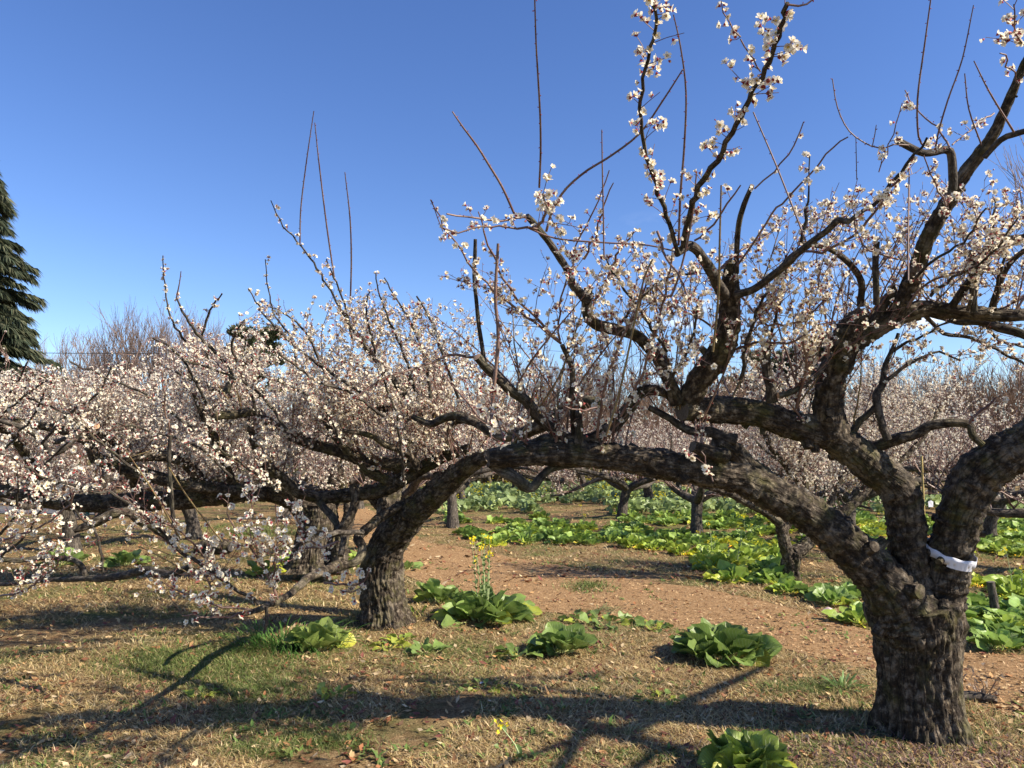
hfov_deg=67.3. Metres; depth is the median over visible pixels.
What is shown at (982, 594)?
mustard plant
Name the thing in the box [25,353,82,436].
bare tree
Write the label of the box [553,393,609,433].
bare shrub
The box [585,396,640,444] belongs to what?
bare shrub
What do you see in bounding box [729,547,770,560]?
mustard plant
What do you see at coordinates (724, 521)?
mustard plant
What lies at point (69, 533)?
plum tree
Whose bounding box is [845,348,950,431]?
bare shrub
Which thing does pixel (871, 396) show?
bare shrub
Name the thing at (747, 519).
mustard plant
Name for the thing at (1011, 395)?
bare shrub
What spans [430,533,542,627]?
mustard plant
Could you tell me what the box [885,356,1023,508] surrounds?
plum tree
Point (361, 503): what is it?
plum tree
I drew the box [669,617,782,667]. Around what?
mustard plant
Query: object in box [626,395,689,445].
bare shrub
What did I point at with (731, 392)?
bare shrub
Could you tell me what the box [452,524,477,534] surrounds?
mustard plant
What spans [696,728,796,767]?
mustard plant
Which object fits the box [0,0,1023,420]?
sky
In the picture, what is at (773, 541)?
mustard plant
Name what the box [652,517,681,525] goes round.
mustard plant
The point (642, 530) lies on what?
mustard plant
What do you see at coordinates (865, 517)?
mustard plant
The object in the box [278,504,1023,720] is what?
path
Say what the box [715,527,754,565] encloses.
mustard plant
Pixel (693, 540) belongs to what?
mustard plant
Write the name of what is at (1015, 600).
mustard plant
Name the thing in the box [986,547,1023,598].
mustard plant
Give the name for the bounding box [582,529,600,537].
mustard plant
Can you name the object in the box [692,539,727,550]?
mustard plant
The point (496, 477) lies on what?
hedge
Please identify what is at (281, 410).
bare shrub
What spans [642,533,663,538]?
mustard plant
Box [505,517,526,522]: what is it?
mustard plant
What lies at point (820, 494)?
plum tree
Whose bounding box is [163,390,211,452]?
bare shrub
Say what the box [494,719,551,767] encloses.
mustard plant
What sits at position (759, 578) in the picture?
mustard plant
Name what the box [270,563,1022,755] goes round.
tufted grass
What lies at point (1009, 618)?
mustard plant
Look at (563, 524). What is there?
mustard plant
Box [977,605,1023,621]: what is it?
mustard plant
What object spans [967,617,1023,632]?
mustard plant
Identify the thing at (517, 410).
bare shrub
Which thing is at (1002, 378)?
bare shrub
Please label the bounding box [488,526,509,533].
mustard plant
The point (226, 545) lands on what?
cut log
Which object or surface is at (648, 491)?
plum tree
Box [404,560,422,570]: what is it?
mustard plant
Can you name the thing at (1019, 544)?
mustard plant
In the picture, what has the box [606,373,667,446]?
bare shrub
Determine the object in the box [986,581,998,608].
wooden post
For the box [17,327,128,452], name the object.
bare tree
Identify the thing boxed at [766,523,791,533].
mustard plant
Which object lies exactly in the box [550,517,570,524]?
mustard plant
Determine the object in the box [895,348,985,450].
bare shrub
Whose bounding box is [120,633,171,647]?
grass clump
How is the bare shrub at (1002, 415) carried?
on the ground at (412, 734)
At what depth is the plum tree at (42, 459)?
21.50 m
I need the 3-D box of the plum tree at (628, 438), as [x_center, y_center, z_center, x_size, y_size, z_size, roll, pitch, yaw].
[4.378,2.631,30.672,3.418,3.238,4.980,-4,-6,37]
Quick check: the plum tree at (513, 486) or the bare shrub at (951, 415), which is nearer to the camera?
the plum tree at (513, 486)
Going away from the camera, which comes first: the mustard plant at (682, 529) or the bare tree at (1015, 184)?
the mustard plant at (682, 529)
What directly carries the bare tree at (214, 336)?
on the ground at (412, 734)
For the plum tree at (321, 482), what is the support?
on the ground at (412, 734)
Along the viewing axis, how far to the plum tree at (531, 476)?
23.41 m
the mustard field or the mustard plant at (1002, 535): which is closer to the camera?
the mustard plant at (1002, 535)
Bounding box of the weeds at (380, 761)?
[0,541,1023,767]
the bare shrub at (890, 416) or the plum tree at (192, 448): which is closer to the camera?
the plum tree at (192, 448)
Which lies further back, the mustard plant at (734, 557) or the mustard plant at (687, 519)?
the mustard plant at (687, 519)
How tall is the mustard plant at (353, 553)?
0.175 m
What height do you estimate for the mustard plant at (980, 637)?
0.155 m
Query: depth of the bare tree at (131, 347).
49.31 m
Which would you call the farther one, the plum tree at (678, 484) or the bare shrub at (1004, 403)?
the bare shrub at (1004, 403)
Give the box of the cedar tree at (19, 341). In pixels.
[0,172,78,484]
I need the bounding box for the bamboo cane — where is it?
[920,456,924,510]
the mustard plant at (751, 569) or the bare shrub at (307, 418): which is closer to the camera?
the mustard plant at (751, 569)
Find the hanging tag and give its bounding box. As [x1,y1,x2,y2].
[927,467,932,506]
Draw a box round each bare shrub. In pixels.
[38,395,103,454]
[50,372,140,452]
[117,387,186,439]
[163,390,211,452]
[236,381,309,449]
[281,392,361,461]
[431,372,495,439]
[441,388,508,450]
[462,351,568,435]
[484,375,540,439]
[499,389,565,438]
[507,337,628,433]
[547,338,644,434]
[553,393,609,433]
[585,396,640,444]
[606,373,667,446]
[607,355,719,446]
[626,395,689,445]
[653,396,707,446]
[663,366,750,442]
[702,365,790,449]
[800,361,919,431]
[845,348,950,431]
[848,383,915,428]
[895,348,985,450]
[910,374,1003,443]
[914,392,986,449]
[927,349,1023,445]
[966,367,1023,430]
[968,343,1023,422]
[989,388,1019,432]
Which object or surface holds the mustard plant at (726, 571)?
on the ground at (412, 734)
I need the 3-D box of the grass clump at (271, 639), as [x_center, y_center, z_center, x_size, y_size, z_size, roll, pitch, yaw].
[-1.868,1.966,6.067,1.538,0.219,1.052,0,-5,0]
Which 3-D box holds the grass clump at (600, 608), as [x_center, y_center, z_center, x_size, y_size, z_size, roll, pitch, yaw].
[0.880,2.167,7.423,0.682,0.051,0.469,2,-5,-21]
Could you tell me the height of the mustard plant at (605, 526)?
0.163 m
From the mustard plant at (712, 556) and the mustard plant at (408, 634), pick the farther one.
the mustard plant at (712, 556)
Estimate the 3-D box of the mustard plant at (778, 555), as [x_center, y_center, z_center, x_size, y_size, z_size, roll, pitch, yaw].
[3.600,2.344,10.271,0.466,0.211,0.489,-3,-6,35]
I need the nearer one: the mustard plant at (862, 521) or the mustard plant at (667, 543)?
the mustard plant at (667, 543)
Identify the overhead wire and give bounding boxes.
[65,344,397,353]
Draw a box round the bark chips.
[403,539,1023,718]
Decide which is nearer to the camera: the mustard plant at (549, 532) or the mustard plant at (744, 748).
the mustard plant at (744, 748)
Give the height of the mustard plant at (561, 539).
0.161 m
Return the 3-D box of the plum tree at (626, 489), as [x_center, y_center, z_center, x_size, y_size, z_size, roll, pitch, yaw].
[2.519,1.314,17.605,4.532,3.617,3.554,1,-5,-16]
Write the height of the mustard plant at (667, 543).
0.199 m
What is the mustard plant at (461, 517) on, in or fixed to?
on the ground at (412, 734)
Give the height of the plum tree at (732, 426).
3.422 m
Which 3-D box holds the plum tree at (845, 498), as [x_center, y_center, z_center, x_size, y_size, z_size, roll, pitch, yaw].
[5.668,1.093,12.724,4.980,3.238,3.418,-5,-7,44]
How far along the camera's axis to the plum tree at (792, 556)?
9.29 m
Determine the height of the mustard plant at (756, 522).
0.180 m
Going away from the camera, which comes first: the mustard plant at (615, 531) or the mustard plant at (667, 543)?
the mustard plant at (667, 543)
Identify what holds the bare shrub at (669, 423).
on the ground at (412, 734)
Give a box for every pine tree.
[203,323,289,450]
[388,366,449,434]
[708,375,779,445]
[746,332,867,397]
[757,349,808,406]
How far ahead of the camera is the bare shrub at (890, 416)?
59.66 m
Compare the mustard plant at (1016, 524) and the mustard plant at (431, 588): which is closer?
the mustard plant at (431, 588)
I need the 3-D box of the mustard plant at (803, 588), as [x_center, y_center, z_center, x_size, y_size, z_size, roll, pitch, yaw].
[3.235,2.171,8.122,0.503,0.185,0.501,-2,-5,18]
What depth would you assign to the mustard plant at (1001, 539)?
12.38 m
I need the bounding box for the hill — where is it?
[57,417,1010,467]
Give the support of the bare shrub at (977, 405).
on the ground at (412, 734)
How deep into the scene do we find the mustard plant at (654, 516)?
16.52 m
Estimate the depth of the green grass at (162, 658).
5.12 m
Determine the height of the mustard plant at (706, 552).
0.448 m
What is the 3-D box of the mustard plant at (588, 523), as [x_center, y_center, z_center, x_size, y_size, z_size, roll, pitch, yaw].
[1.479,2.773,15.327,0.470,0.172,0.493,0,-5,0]
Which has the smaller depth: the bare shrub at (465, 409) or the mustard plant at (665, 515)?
the mustard plant at (665, 515)
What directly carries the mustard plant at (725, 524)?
on the ground at (412, 734)
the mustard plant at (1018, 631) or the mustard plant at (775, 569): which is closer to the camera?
the mustard plant at (1018, 631)
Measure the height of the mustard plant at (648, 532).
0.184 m
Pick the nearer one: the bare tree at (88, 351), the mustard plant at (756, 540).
the mustard plant at (756, 540)
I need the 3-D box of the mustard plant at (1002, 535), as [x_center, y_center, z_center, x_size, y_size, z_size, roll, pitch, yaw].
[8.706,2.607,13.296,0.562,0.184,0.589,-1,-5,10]
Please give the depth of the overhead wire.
38.26 m
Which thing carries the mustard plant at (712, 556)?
on the ground at (412, 734)
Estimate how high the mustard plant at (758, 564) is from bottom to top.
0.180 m
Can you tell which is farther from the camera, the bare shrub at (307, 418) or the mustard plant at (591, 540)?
the bare shrub at (307, 418)
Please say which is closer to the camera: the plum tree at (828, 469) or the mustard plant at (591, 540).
the mustard plant at (591, 540)
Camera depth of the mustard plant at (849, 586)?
8.00 m
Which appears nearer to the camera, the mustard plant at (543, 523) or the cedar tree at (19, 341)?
the mustard plant at (543, 523)
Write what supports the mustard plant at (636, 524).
on the ground at (412, 734)
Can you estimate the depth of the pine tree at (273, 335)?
41.84 m
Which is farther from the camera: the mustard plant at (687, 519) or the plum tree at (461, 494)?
the plum tree at (461, 494)
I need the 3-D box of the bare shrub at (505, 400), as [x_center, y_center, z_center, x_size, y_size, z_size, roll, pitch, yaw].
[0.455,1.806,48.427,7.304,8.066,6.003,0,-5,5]
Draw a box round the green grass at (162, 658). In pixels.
[19,522,1023,767]
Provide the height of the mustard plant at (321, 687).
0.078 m
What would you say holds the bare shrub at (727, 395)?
on the ground at (412, 734)
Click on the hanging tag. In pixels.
(930, 503)
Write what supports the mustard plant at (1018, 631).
on the ground at (412, 734)
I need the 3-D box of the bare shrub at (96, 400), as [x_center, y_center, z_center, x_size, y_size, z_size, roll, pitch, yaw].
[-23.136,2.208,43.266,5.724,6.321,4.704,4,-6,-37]
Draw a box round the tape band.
[926,538,976,571]
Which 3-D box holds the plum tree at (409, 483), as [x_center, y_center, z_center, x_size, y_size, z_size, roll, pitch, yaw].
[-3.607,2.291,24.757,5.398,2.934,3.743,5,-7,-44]
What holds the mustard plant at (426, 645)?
on the ground at (412, 734)
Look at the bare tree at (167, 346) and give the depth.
61.46 m
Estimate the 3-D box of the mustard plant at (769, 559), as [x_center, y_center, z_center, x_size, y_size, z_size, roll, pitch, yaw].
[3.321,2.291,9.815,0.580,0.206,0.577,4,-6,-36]
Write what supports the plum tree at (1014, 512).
on the ground at (412, 734)
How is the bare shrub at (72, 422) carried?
on the ground at (412, 734)
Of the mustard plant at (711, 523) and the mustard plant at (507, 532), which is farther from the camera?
the mustard plant at (711, 523)
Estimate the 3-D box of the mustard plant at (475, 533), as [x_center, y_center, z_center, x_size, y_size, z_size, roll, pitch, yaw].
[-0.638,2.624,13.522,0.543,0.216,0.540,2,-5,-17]
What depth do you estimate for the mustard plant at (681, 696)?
4.77 m
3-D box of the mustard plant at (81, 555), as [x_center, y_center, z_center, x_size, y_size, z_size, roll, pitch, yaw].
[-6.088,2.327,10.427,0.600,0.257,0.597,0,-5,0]
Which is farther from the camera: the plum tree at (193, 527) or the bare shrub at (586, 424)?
the bare shrub at (586, 424)
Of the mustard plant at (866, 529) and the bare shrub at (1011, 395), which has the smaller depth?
the mustard plant at (866, 529)
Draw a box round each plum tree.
[0,111,534,633]
[0,330,198,549]
[0,341,387,574]
[0,360,192,598]
[0,402,94,482]
[0,433,84,479]
[15,393,259,539]
[46,408,178,494]
[99,394,202,484]
[123,425,242,473]
[166,405,387,518]
[236,375,487,549]
[276,394,416,508]
[280,417,365,487]
[329,0,1023,748]
[352,428,466,488]
[362,402,545,527]
[414,423,539,500]
[442,435,532,482]
[443,401,570,489]
[515,466,598,501]
[526,417,643,490]
[541,405,737,499]
[545,367,688,518]
[583,422,665,478]
[604,388,851,534]
[621,426,740,496]
[649,384,774,457]
[657,410,830,486]
[691,407,863,477]
[698,352,993,580]
[705,367,1007,523]
[749,417,928,509]
[813,396,849,490]
[825,413,953,500]
[851,405,1013,476]
[862,383,1003,498]
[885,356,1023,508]
[890,346,1023,517]
[911,394,1023,536]
[946,399,1023,489]
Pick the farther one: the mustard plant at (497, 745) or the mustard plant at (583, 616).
the mustard plant at (583, 616)
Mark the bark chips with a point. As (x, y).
(989, 684)
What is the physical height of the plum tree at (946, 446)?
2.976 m
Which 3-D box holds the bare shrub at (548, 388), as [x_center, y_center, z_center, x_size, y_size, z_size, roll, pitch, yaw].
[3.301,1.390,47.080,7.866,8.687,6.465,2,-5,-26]
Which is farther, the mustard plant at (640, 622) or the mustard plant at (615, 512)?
the mustard plant at (615, 512)
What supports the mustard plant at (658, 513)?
on the ground at (412, 734)
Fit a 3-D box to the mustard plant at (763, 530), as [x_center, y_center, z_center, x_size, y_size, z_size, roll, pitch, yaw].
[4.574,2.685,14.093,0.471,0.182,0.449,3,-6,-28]
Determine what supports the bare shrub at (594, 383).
on the ground at (412, 734)
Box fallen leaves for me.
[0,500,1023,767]
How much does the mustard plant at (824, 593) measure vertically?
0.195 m
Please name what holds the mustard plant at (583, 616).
on the ground at (412, 734)
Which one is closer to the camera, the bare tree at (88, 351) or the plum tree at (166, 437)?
the plum tree at (166, 437)
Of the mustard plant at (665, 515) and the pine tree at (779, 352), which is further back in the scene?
the pine tree at (779, 352)
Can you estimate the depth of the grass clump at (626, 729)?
4.21 m
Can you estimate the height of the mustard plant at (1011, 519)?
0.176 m
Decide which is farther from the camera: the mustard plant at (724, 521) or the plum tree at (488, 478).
the plum tree at (488, 478)
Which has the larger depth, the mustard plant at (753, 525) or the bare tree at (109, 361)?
the bare tree at (109, 361)
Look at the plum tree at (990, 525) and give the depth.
13.20 m
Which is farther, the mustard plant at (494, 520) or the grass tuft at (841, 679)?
the mustard plant at (494, 520)
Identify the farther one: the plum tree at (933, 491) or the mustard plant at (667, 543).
the plum tree at (933, 491)
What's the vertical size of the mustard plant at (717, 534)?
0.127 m
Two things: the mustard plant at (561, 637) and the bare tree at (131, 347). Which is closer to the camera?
the mustard plant at (561, 637)
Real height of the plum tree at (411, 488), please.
2.976 m
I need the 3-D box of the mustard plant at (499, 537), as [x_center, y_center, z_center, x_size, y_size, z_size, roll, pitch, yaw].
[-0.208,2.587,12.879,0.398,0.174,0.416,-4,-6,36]
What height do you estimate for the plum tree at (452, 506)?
3.076 m
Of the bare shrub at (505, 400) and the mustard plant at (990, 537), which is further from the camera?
the bare shrub at (505, 400)
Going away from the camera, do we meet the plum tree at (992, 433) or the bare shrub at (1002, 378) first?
the plum tree at (992, 433)
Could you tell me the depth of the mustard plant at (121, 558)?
10.25 m
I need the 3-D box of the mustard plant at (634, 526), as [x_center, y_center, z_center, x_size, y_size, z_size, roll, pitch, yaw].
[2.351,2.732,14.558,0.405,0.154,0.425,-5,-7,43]
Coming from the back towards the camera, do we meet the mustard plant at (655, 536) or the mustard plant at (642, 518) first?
the mustard plant at (642, 518)
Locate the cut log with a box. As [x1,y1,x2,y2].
[193,539,234,554]
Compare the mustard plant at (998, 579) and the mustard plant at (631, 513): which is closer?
the mustard plant at (998, 579)
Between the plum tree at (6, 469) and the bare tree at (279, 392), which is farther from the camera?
the bare tree at (279, 392)
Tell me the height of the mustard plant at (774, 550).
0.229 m
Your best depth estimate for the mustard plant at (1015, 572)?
8.87 m
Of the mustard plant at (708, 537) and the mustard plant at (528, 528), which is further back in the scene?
the mustard plant at (528, 528)
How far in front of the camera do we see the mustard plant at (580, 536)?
12.83 m
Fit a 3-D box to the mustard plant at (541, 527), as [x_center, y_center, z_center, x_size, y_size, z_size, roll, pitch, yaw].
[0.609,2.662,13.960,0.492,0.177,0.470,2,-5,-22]
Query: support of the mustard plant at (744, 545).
on the ground at (412, 734)
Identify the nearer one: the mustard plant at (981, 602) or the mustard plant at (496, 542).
the mustard plant at (981, 602)
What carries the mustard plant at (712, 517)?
on the ground at (412, 734)
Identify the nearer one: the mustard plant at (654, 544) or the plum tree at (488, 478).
the mustard plant at (654, 544)
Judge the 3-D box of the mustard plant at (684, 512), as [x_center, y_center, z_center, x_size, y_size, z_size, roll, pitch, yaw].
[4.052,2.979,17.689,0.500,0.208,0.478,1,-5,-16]
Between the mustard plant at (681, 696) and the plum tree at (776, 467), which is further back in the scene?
the plum tree at (776, 467)
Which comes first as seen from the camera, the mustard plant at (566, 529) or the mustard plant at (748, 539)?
the mustard plant at (748, 539)
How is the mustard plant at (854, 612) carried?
on the ground at (412, 734)
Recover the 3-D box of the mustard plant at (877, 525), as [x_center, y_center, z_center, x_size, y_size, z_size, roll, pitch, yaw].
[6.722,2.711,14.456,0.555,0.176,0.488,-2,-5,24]
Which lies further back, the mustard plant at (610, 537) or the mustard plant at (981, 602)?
the mustard plant at (610, 537)
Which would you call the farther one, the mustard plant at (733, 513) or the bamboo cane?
the mustard plant at (733, 513)
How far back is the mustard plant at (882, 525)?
14.97 m
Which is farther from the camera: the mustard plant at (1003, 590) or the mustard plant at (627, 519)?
the mustard plant at (627, 519)
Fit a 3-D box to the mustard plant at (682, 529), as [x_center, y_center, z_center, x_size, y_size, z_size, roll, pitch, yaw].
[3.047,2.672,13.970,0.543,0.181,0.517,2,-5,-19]
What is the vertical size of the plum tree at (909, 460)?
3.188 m
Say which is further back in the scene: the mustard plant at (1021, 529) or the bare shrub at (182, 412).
the bare shrub at (182, 412)
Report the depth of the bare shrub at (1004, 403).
57.60 m
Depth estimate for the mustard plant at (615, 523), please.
15.05 m
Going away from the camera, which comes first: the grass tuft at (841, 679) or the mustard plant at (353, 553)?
the grass tuft at (841, 679)
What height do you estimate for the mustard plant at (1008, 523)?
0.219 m
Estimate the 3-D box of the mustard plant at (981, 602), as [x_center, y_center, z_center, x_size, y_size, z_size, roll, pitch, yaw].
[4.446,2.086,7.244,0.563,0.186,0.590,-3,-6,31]
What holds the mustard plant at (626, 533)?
on the ground at (412, 734)
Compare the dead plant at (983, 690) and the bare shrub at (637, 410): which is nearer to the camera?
the dead plant at (983, 690)
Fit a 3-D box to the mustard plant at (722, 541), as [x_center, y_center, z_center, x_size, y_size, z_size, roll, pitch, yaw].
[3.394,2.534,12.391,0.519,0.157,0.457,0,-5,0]
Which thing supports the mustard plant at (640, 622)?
on the ground at (412, 734)
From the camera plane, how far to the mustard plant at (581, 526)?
14.61 m
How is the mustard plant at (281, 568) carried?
on the ground at (412, 734)
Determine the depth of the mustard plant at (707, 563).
9.90 m
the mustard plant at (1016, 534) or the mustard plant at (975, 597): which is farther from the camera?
the mustard plant at (1016, 534)
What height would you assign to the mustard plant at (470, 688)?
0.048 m
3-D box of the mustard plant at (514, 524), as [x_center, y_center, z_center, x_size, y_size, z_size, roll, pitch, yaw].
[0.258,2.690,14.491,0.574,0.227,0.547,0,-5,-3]
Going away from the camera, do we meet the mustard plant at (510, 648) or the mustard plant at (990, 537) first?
the mustard plant at (510, 648)
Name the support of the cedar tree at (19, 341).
on the ground at (412, 734)
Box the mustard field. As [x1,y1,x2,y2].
[421,478,1023,513]
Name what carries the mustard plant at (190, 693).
on the ground at (412, 734)
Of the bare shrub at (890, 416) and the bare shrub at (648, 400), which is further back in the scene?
the bare shrub at (890, 416)
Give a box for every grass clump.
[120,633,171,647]
[189,613,371,661]
[578,602,630,613]
[592,712,657,737]
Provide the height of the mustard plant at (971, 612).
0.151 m
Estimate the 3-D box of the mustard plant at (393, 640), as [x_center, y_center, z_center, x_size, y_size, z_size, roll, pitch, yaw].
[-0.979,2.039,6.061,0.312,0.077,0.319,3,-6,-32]
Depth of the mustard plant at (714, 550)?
11.08 m
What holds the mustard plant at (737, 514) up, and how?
on the ground at (412, 734)
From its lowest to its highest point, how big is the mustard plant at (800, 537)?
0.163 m
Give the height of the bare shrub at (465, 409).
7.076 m
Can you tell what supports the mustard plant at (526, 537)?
on the ground at (412, 734)
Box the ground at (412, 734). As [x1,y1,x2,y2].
[0,468,1023,767]
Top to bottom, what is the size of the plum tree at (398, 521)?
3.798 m
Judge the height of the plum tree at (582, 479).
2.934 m
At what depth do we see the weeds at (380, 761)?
4.66 m
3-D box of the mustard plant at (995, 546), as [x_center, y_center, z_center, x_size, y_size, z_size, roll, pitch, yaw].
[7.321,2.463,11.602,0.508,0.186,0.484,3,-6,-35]
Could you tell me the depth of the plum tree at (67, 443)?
4.88 m
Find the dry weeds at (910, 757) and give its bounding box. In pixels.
[564,711,1023,767]
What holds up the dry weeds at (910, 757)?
on the ground at (412, 734)
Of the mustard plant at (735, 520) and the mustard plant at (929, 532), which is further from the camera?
the mustard plant at (735, 520)
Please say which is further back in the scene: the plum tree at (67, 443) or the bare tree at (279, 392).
the bare tree at (279, 392)
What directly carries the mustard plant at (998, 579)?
on the ground at (412, 734)
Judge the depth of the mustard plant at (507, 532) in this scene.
13.65 m
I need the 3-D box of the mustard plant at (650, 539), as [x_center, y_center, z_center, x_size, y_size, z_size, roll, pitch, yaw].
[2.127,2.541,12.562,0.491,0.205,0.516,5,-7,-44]
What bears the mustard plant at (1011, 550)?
on the ground at (412, 734)
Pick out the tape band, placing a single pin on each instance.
(958, 564)
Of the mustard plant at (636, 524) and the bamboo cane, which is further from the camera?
the mustard plant at (636, 524)
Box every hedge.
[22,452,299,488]
[457,459,638,483]
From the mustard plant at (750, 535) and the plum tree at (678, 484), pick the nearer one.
the mustard plant at (750, 535)
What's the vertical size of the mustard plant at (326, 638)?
0.242 m
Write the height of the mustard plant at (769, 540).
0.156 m
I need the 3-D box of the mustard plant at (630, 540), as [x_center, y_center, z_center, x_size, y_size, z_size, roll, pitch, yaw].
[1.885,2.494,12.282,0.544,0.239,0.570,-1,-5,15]
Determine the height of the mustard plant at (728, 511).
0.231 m
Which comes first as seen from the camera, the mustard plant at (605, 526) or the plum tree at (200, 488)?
the plum tree at (200, 488)
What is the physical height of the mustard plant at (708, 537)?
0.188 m
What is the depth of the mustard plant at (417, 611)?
7.21 m
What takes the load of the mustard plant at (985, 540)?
on the ground at (412, 734)
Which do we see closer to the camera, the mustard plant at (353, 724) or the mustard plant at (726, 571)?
the mustard plant at (353, 724)
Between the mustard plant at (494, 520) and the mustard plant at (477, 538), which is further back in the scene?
the mustard plant at (494, 520)
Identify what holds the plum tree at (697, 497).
on the ground at (412, 734)
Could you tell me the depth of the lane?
19.62 m
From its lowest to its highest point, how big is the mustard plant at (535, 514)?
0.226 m
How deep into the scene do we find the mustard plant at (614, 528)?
14.17 m
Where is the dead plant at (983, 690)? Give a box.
[964,663,1004,701]
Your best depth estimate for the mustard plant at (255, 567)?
9.62 m
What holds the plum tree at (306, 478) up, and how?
on the ground at (412, 734)
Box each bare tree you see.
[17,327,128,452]
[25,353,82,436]
[31,330,137,463]
[50,315,181,451]
[62,326,177,432]
[83,296,219,438]
[123,311,220,416]
[139,306,241,414]
[258,366,296,443]
[987,129,1023,281]
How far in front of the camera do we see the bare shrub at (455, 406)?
40.94 m
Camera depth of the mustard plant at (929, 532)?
13.97 m
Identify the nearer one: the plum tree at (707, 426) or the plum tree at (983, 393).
the plum tree at (983, 393)
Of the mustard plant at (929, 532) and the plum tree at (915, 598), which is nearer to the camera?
the plum tree at (915, 598)
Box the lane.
[0,506,150,513]
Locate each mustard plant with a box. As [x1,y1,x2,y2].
[38,545,89,566]
[103,549,150,567]
[182,686,224,697]
[244,560,279,575]
[273,552,290,572]
[282,617,355,651]
[316,682,356,699]
[316,722,356,735]
[348,550,356,557]
[368,636,411,651]
[380,632,416,640]
[403,637,451,654]
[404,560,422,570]
[410,605,435,615]
[412,578,461,603]
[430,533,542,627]
[443,513,472,523]
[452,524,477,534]
[459,678,506,695]
[461,528,488,538]
[475,534,492,540]
[476,536,506,545]
[485,514,507,523]
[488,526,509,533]
[490,643,542,659]
[493,533,510,543]
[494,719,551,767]
[494,738,527,753]
[497,532,512,539]
[499,529,522,535]
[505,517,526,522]
[508,526,537,531]
[509,530,543,544]
[511,521,539,529]
[526,621,597,655]
[528,510,550,519]
[531,520,552,527]
[531,525,551,533]
[532,518,549,522]
[534,528,565,540]
[543,534,576,545]
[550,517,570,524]
[552,526,575,532]
[555,521,571,527]
[558,609,646,632]
[565,529,595,543]
[569,528,584,533]
[571,504,598,530]
[577,519,597,526]
[577,536,602,544]
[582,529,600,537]
[598,528,625,539]
[598,530,622,543]
[600,524,623,530]
[602,520,627,527]
[606,526,624,530]
[609,500,635,513]
[614,534,647,548]
[618,516,635,522]
[619,509,640,517]
[621,530,644,537]
[623,521,653,529]
[623,527,654,534]
[625,525,648,529]
[625,533,654,542]
[634,615,673,631]
[634,687,686,708]
[635,515,655,522]
[639,538,663,549]
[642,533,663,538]
[645,528,667,535]
[646,515,657,521]
[651,509,670,517]
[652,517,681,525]
[654,531,673,540]
[657,539,691,550]
[661,511,682,518]
[664,526,689,533]
[666,531,690,540]
[666,542,696,555]
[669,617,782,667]
[674,535,710,545]
[678,509,690,515]
[681,514,709,523]
[688,531,710,560]
[689,551,728,565]
[689,558,718,570]
[690,513,715,520]
[692,523,729,554]
[692,532,722,538]
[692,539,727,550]
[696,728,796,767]
[703,521,719,528]
[703,559,754,583]
[705,530,729,537]
[709,510,734,519]
[709,536,737,546]
[711,521,736,529]
[712,518,740,527]
[714,508,738,513]
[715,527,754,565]
[716,564,761,576]
[718,515,742,523]
[720,529,756,539]
[721,512,744,518]
[729,543,759,550]
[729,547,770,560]
[733,515,767,542]
[736,512,748,517]
[737,535,765,543]
[738,516,764,522]
[738,537,771,546]
[739,519,764,526]
[743,524,759,529]
[746,559,770,571]
[747,525,775,535]
[748,562,803,580]
[749,572,795,584]
[750,543,774,555]
[751,555,781,565]
[757,547,779,555]
[760,550,781,559]
[764,578,801,594]
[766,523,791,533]
[767,534,791,541]
[770,538,794,544]
[793,582,834,593]
[795,533,805,541]
[803,583,859,605]
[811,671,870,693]
[821,602,866,627]
[841,581,861,598]
[856,512,874,517]
[856,514,877,521]
[856,517,874,525]
[859,523,884,529]
[860,525,886,535]
[867,511,886,529]
[927,526,931,534]
[965,603,984,624]
[966,627,1023,651]
[967,593,982,603]
[967,597,1019,615]
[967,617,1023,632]
[969,592,988,601]
[971,572,986,586]
[976,538,994,547]
[976,540,1015,552]
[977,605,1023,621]
[979,533,997,540]
[981,613,1023,626]
[982,573,1023,588]
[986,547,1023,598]
[988,593,1023,609]
[993,536,1023,544]
[997,519,1022,525]
[997,545,1023,557]
[998,530,1019,540]
[1004,531,1023,540]
[1006,520,1023,531]
[1006,569,1022,578]
[1007,518,1023,522]
[1010,627,1023,642]
[1014,542,1023,547]
[1017,527,1023,532]
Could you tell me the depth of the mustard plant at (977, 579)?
8.72 m
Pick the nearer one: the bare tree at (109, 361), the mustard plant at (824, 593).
the mustard plant at (824, 593)
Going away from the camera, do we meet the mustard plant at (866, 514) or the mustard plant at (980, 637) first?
the mustard plant at (980, 637)
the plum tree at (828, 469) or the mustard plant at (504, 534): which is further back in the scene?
the plum tree at (828, 469)
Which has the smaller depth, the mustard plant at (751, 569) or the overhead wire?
the mustard plant at (751, 569)
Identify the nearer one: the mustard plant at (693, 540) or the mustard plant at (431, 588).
the mustard plant at (431, 588)
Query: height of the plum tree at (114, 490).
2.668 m
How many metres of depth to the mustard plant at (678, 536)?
12.97 m
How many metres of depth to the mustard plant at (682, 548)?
11.44 m
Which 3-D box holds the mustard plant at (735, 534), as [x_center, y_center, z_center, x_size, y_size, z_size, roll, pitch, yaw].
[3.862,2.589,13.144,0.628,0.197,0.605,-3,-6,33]

